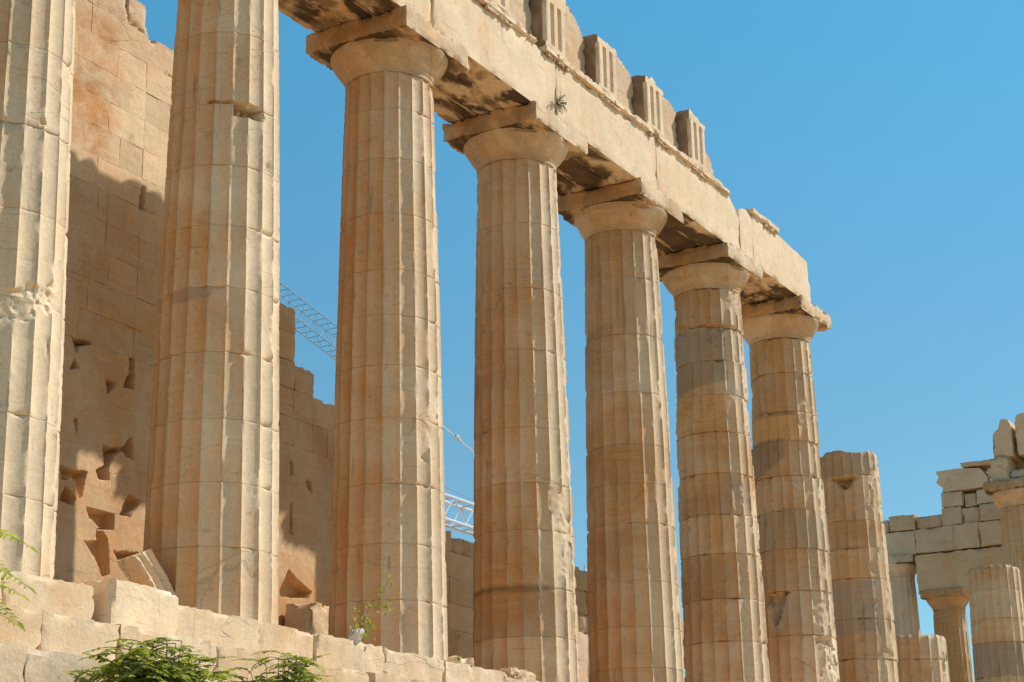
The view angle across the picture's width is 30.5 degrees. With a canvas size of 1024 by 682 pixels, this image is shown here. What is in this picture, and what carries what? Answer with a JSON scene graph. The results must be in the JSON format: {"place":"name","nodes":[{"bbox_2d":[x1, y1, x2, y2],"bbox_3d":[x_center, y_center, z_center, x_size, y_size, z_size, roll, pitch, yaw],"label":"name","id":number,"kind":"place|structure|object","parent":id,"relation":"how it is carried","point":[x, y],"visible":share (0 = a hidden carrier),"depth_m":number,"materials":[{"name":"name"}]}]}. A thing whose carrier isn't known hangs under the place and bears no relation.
{"place":"outdoors","nodes":[
{"label":"outdoors","id":0,"kind":"place"},
{"bbox_2d":[0,529,37,631],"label":"leafy sapling","id":1,"kind":"object","parent":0,"point":[19,624],"visible":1,"depth_m":17.48,"materials":[{"name":"green plant"}]},
{"bbox_2d":[64,637,240,681],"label":"green bush","id":2,"kind":"object","parent":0,"point":[146,667],"visible":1,"depth_m":18.82,"materials":[{"name":"green plant"}]},
{"bbox_2d":[219,649,333,681],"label":"green bush","id":3,"kind":"object","parent":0,"point":[303,672],"visible":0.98,"depth_m":20.78,"materials":[{"name":"green plant"}]},
{"bbox_2d":[53,0,683,659],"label":"wall","id":4,"kind":"structure","parent":0,"point":[121,100],"depth_m":30.29,"materials":[{"name":"stone"}]},
{"bbox_2d":[137,0,1023,681],"label":"sky","id":5,"kind":"structure","parent":0,"point":[882,141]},
{"bbox_2d":[819,450,898,681],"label":"fluted column","id":6,"kind":"structure","parent":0,"point":[863,614],"depth_m":47.03,"materials":[{"name":"stone"}]},
{"bbox_2d":[888,553,920,635],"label":"column","id":7,"kind":"structure","parent":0,"point":[902,571],"depth_m":82.31,"materials":[{"name":"stone"}]},
{"bbox_2d":[886,520,1001,555],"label":"stone course","id":8,"kind":"object","parent":7,"relation":"on","point":[966,536],"visible":0.56,"depth_m":81.71,"materials":[{"name":"stone"}]},
{"bbox_2d":[883,503,999,533],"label":"stone course","id":9,"kind":"object","parent":8,"relation":"on","point":[949,516],"visible":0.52,"depth_m":81.97,"materials":[{"name":"stone"}]},
{"bbox_2d":[941,489,993,507],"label":"stone course","id":10,"kind":"object","parent":9,"relation":"on","point":[964,500],"visible":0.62,"depth_m":81.89,"materials":[{"name":"stone"}]},
{"bbox_2d":[936,468,989,493],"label":"cornice block","id":11,"kind":"structure","parent":10,"relation":"on","point":[968,480],"depth_m":82.06,"materials":[{"name":"stone"}]},
{"bbox_2d":[960,459,990,471],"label":"stone slab","id":12,"kind":"structure","parent":11,"relation":"on","point":[984,465],"depth_m":82.02,"materials":[{"name":"stone"}]},
{"bbox_2d":[987,468,991,480],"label":"stone course","id":13,"kind":"object","parent":10,"relation":"on","point":[989,473],"visible":0.11,"depth_m":81.58,"materials":[{"name":"stone"}]},
{"bbox_2d":[896,634,949,681],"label":"fluted column","id":14,"kind":"structure","parent":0,"point":[922,658],"depth_m":50.03,"materials":[{"name":"stone"}]},
{"bbox_2d":[920,587,973,681],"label":"column","id":15,"kind":"structure","parent":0,"point":[948,606],"depth_m":80.90,"materials":[{"name":"stone"}]},
{"bbox_2d":[915,546,1002,594],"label":"stone lintel","id":16,"kind":"structure","parent":15,"relation":"on","point":[942,570],"depth_m":81.24,"materials":[{"name":"stone"}]},
{"bbox_2d":[967,564,1023,681],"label":"fluted column","id":17,"kind":"structure","parent":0,"point":[996,605],"depth_m":57.89,"materials":[{"name":"stone"}]},
{"bbox_2d":[982,477,1023,603],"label":"fluted column","id":18,"kind":"structure","parent":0,"point":[1007,496],"depth_m":62.73,"materials":[{"name":"stone"}]},
{"bbox_2d":[990,457,1017,480],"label":"stone block","id":19,"kind":"structure","parent":18,"relation":"on","point":[1002,468],"depth_m":63.39,"materials":[{"name":"stone"}]},
{"bbox_2d":[993,419,1023,463],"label":"upright stone","id":20,"kind":"object","parent":19,"relation":"on","point":[1004,441],"visible":0.59,"depth_m":63.71,"materials":[{"name":"stone"}]},
{"bbox_2d":[1010,469,1023,478],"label":"stone slab","id":21,"kind":"structure","parent":18,"relation":"on","point":[1016,473],"depth_m":63.06,"materials":[{"name":"stone"}]},
{"bbox_2d":[1017,461,1023,469],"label":"stone block","id":22,"kind":"structure","parent":21,"relation":"on","point":[1020,465],"depth_m":64.16,"materials":[{"name":"stone"}]},
{"bbox_2d":[1014,413,1023,458],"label":"upright stone","id":23,"kind":"object","parent":22,"relation":"on","point":[1019,425],"visible":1,"depth_m":63.45,"materials":[{"name":"stone"}]},
{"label":"temple floor","id":24,"kind":"structure","parent":0,"visible":0},
{"bbox_2d":[0,569,539,681],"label":"stepped platform","id":25,"kind":"structure","parent":24,"relation":"on","point":[66,625],"depth_m":22.04,"materials":[{"name":"stone"}]},
{"bbox_2d":[0,0,75,578],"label":"fluted column","id":26,"kind":"structure","parent":25,"relation":"on","point":[37,46],"depth_m":22.05,"materials":[{"name":"stone"}]},
{"bbox_2d":[116,549,176,596],"bbox_3d":[-4.607,3.136,24.095,0.322,1.104,0.433,-19,18,22],"label":"stone fragment","id":27,"kind":"object","parent":25,"relation":"on","point":[143,568],"visible":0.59,"depth_m":23.88,"materials":[{"name":"stone"}]},
{"bbox_2d":[143,0,279,624],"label":"fluted column","id":28,"kind":"structure","parent":25,"relation":"on","point":[211,533],"depth_m":25.58,"materials":[{"name":"stone"}]},
{"bbox_2d":[349,628,363,642],"bbox_3d":[-2.169,4.110,26.122,0.180,0.217,0.165,-11,-20,28],"label":"loose stone","id":29,"kind":"object","parent":25,"relation":"on","point":[355,635],"visible":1,"depth_m":26.09,"materials":[{"name":"white stone"}]},
{"bbox_2d":[350,574,393,641],"bbox_3d":[-1.945,3.796,26.629,0.365,1.099,1.039,-11,-20,28],"label":"spindly weed","id":30,"kind":"object","parent":25,"relation":"on","point":[367,633],"visible":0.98,"depth_m":26.48,"materials":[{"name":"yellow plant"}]},
{"bbox_2d":[306,5,468,661],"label":"fluted column","id":31,"kind":"structure","parent":25,"relation":"on","point":[392,68],"depth_m":29.40,"materials":[{"name":"stone"}]},
{"bbox_2d":[278,0,430,31],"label":"architrave","id":32,"kind":"object","parent":31,"relation":"on","point":[318,15],"visible":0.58,"depth_m":30.57,"materials":[{"name":"stone"}]},
{"bbox_2d":[430,0,557,123],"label":"architrave","id":33,"kind":"object","parent":31,"relation":"on","point":[511,63],"visible":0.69,"depth_m":33.48,"materials":[{"name":"stone"}]},
{"bbox_2d":[489,0,510,16],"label":"triglyph","id":34,"kind":"object","parent":33,"relation":"on","point":[503,5],"visible":0.21,"depth_m":33.62,"materials":[{"name":"stone"}]},
{"bbox_2d":[509,0,531,34],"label":"frieze block","id":35,"kind":"structure","parent":33,"relation":"on","point":[519,11],"depth_m":34.80,"materials":[{"name":"stone"}]},
{"bbox_2d":[528,0,566,58],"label":"triglyph","id":36,"kind":"object","parent":33,"relation":"on","point":[548,26],"visible":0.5,"depth_m":35.20,"materials":[{"name":"stone"}]},
{"bbox_2d":[448,655,474,666],"bbox_3d":[-0.871,4.988,28.901,0.511,0.225,0.677,-11,-20,28],"label":"loose stone","id":37,"kind":"object","parent":25,"relation":"on","point":[459,659],"visible":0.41,"depth_m":28.69,"materials":[{"name":"stone"}]},
{"bbox_2d":[442,100,587,681],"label":"fluted column","id":38,"kind":"structure","parent":25,"relation":"on","point":[525,616],"depth_m":32.97,"materials":[{"name":"stone"}]},
{"bbox_2d":[499,667,535,680],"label":"loose stone","id":39,"kind":"object","parent":25,"relation":"on","point":[515,672],"visible":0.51,"depth_m":29.92,"materials":[{"name":"stone"}]},
{"bbox_2d":[557,177,683,681],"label":"fluted column","id":40,"kind":"structure","parent":25,"relation":"on","point":[634,624],"depth_m":36.59,"materials":[{"name":"stone"}]},
{"bbox_2d":[554,54,656,195],"bbox_3d":[1.163,-4.053,37.170,1.858,1.359,4.279,-11,-20,28],"label":"architrave","id":41,"kind":"object","parent":40,"relation":"on","point":[621,147],"visible":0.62,"depth_m":36.93,"materials":[{"name":"stone"}]},
{"bbox_2d":[555,92,566,114],"bbox_3d":[0.889,-4.411,34.868,0.155,0.457,0.522,-11,-20,28],"label":"plant","id":42,"kind":"object","parent":41,"relation":"attached to","point":[560,104],"visible":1,"depth_m":34.89,"materials":[{"name":"grey plant"}]},
{"bbox_2d":[564,6,585,74],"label":"frieze block","id":43,"kind":"structure","parent":41,"relation":"on","point":[574,46],"depth_m":36.60,"materials":[{"name":"stone"}]},
{"bbox_2d":[582,34,616,100],"bbox_3d":[1.571,-5.337,37.320,0.770,1.180,0.852,-11,-20,28],"label":"triglyph","id":44,"kind":"object","parent":41,"relation":"on","point":[600,54],"visible":0.48,"depth_m":36.99,"materials":[{"name":"stone"}]},
{"bbox_2d":[616,57,633,114],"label":"frieze block","id":45,"kind":"structure","parent":41,"relation":"on","point":[624,87],"depth_m":38.38,"materials":[{"name":"stone"}]},
{"bbox_2d":[631,75,664,137],"bbox_3d":[2.639,-4.822,39.105,0.771,1.230,0.852,-11,-20,28],"label":"triglyph","id":46,"kind":"object","parent":41,"relation":"on","point":[646,100],"visible":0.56,"depth_m":38.76,"materials":[{"name":"stone"}]},
{"bbox_2d":[658,242,769,681],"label":"fluted column","id":47,"kind":"structure","parent":25,"relation":"on","point":[724,617],"depth_m":40.23,"materials":[{"name":"stone"}]},
{"bbox_2d":[652,133,739,254],"bbox_3d":[3.304,-2.973,40.732,1.858,1.358,4.271,-11,-20,28],"label":"architrave","id":48,"kind":"object","parent":47,"relation":"on","point":[698,194],"visible":0.51,"depth_m":40.44,"materials":[{"name":"stone"}]},
{"bbox_2d":[662,97,678,149],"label":"frieze block","id":49,"kind":"structure","parent":48,"relation":"on","point":[669,122],"depth_m":40.17,"materials":[{"name":"stone"}]},
{"bbox_2d":[675,109,707,172],"bbox_3d":[3.711,-4.275,40.884,0.771,1.216,0.852,-11,-20,28],"label":"triglyph","id":50,"kind":"object","parent":48,"relation":"on","point":[690,130],"visible":0.52,"depth_m":40.55,"materials":[{"name":"stone"}]},
{"bbox_2d":[705,152,713,175],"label":"frieze block","id":51,"kind":"structure","parent":48,"relation":"on","point":[708,166],"depth_m":41.78,"materials":[{"name":"stone"}]},
{"bbox_2d":[735,208,810,305],"bbox_3d":[5.446,-1.891,44.294,1.858,1.357,4.281,-11,-20,28],"label":"architrave","id":52,"kind":"object","parent":47,"relation":"on","point":[774,255],"visible":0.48,"depth_m":43.94,"materials":[{"name":"stone"}]},
{"bbox_2d":[741,294,839,681],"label":"fluted column","id":53,"kind":"structure","parent":25,"relation":"on","point":[794,549],"depth_m":43.91,"materials":[{"name":"stone"}]},
{"bbox_2d":[284,602,328,634],"bbox_3d":[-3.446,5.334,32.304,0.625,1.571,0.928,-11,-20,28],"label":"loose stone","id":54,"kind":"object","parent":24,"relation":"on","point":[311,618],"visible":0.33,"depth_m":32.10,"materials":[{"name":"stone"}]},
{"bbox_2d":[280,281,473,452],"bbox_3d":[-4.345,6.873,61.514,1.135,16.233,18.372,-11,-20,28],"label":"lattice crane","id":55,"kind":"object","parent":24,"relation":"on","point":[458,438],"visible":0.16,"depth_m":60.32,"materials":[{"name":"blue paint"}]},
{"bbox_2d":[444,486,473,535],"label":"gantry","id":56,"kind":"object","parent":24,"relation":"on","point":[460,524],"visible":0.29,"depth_m":66.19,"materials":[{"name":"white metal"}]},
{"bbox_2d":[577,632,589,681],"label":"wall stub","id":57,"kind":"object","parent":24,"relation":"on","point":[583,660],"depth_m":40.44,"materials":[{"name":"stone"}]},
{"bbox_2d":[578,616,587,633],"bbox_3d":[1.493,6.281,41.160,0.515,0.378,0.807,-11,-20,28],"label":"loose stone","id":58,"kind":"object","parent":57,"relation":"on","point":[583,624],"visible":0.26,"depth_m":40.82,"materials":[{"name":"stone"}]}
]}

